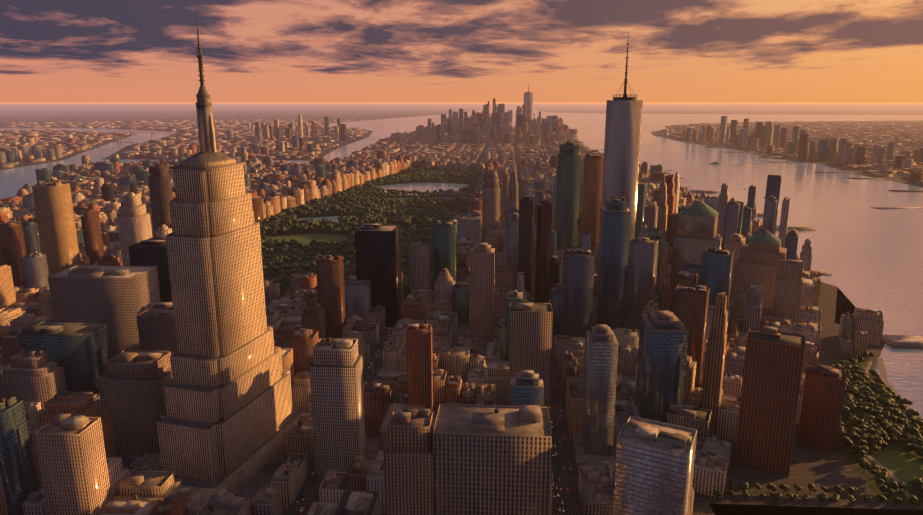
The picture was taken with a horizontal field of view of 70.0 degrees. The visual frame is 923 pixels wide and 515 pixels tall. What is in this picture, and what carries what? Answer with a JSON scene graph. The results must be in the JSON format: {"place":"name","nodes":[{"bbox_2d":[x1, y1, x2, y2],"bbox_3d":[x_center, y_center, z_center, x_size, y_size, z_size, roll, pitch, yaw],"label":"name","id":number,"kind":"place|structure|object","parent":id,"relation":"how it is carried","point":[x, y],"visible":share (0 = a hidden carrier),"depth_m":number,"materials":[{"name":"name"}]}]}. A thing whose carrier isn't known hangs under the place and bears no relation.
{"place":"outdoors","nodes":[
{"label":"outdoors","id":0,"kind":"place"},
{"bbox_2d":[0,132,135,169],"bbox_3d":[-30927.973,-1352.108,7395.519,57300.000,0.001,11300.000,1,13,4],"label":"riverbank land","id":1,"kind":"structure","parent":0,"point":[74,153],"depth_m":4921.29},
{"bbox_2d":[0,105,482,159],"bbox_3d":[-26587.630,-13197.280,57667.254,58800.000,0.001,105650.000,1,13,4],"label":"brooklyn ground","id":2,"kind":"structure","parent":0,"point":[44,113],"depth_m":22799.07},
{"bbox_2d":[269,234,347,247],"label":"park lawn","id":3,"kind":"structure","parent":0,"point":[304,238],"depth_m":1901.41,"materials":[{"name":"green plant"}]},
{"bbox_2d":[299,216,348,222],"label":"pond","id":4,"kind":"structure","parent":0,"point":[334,218],"depth_m":2211.84,"materials":[{"name":"grey liquid"}]},
{"bbox_2d":[260,173,479,297],"bbox_3d":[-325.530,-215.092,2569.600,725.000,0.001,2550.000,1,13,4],"label":"park ground","id":5,"kind":"structure","parent":0,"point":[269,233],"depth_m":2212.37,"materials":[{"name":"green plant"}]},
{"bbox_2d":[301,167,481,209],"bbox_3d":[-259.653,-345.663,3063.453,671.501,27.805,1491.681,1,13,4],"label":"park trees","id":6,"kind":"object","parent":5,"relation":"on","point":[371,191],"visible":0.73,"depth_m":2710.38,"materials":[{"name":"green plant"}]},
{"bbox_2d":[380,197,414,202],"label":"park lawn","id":7,"kind":"structure","parent":0,"point":[403,198],"depth_m":2671.56,"materials":[{"name":"green plant"}]},
{"bbox_2d":[378,183,469,194],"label":"reservoir","id":8,"kind":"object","parent":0,"point":[424,187],"depth_m":3051.59,"materials":[{"name":"grey liquid"}]},
{"bbox_2d":[0,104,922,418],"bbox_3d":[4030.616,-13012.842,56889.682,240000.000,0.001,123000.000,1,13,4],"label":"water","id":9,"kind":"structure","parent":0,"point":[866,254],"depth_m":2827.68,"materials":[{"name":"liquid"}]},
{"bbox_2d":[80,107,922,348],"bbox_3d":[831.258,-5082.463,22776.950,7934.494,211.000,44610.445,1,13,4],"label":"boats","id":10,"kind":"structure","parent":9,"relation":"on","point":[904,341],"depth_m":2450.91,"materials":[{"name":"white"}]},
{"bbox_2d":[0,0,922,104],"label":"sky","id":11,"kind":"structure","parent":0,"point":[831,52],"materials":[{"name":"orange"}]},
{"bbox_2d":[116,129,922,514],"bbox_3d":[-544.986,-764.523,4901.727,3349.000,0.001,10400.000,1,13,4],"label":"ground","id":12,"kind":"structure","parent":0,"point":[818,469],"depth_m":689.33,"materials":[{"name":"grey asphalt"}]},
{"bbox_2d":[260,204,467,294],"bbox_3d":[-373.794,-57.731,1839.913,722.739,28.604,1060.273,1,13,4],"label":"park trees","id":13,"kind":"object","parent":12,"relation":"on","point":[276,254],"visible":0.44,"depth_m":1887.14,"materials":[{"name":"green plant"}]},
{"bbox_2d":[266,241,577,514],"bbox_3d":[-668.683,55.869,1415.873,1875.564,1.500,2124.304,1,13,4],"label":"cars","id":14,"kind":"object","parent":12,"relation":"on","point":[554,494],"visible":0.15,"depth_m":729.26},
{"bbox_2d":[37,173,817,502],"bbox_3d":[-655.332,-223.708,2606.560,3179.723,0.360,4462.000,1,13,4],"label":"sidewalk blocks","id":15,"kind":"structure","parent":12,"relation":"on","point":[251,487],"depth_m":725.99,"materials":[{"name":"grey concrete"}]},
{"bbox_2d":[0,15,922,514],"bbox_3d":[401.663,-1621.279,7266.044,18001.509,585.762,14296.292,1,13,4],"label":"city buildings","id":16,"kind":"structure","parent":12,"relation":"on","point":[134,301],"depth_m":814.93,"materials":[{"name":"beige concrete"}]},
{"bbox_2d":[713,352,922,506],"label":"trees","id":17,"kind":"object","parent":12,"relation":"on","point":[886,411],"visible":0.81,"depth_m":763.53,"materials":[{"name":"green plant"}]},
{"bbox_2d":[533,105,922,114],"bbox_3d":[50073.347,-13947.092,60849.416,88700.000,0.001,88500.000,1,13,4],"label":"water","id":18,"kind":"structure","parent":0,"point":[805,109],"depth_m":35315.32,"materials":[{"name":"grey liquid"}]},
{"bbox_2d":[651,120,922,186],"bbox_3d":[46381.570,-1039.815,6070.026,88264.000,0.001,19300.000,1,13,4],"label":"far shore land","id":19,"kind":"structure","parent":0,"point":[900,178],"depth_m":4491.75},
{"bbox_2d":[841,361,909,498],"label":"path","id":20,"kind":"structure","parent":0,"point":[890,472],"depth_m":715.92,"materials":[{"name":"beige concrete"}]},
{"bbox_2d":[837,353,922,504],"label":"park ground","id":21,"kind":"structure","parent":0,"point":[866,475],"depth_m":734.45,"materials":[{"name":"green plant"}]},
{"bbox_2d":[877,357,918,418],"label":"waterfront path","id":22,"kind":"structure","parent":21,"relation":"on","point":[883,371],"depth_m":934.38,"materials":[{"name":"beige concrete"}]},
{"bbox_2d":[874,450,922,486],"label":"lawn","id":23,"kind":"structure","parent":0,"point":[903,467],"depth_m":710.03,"materials":[{"name":"green plant"}]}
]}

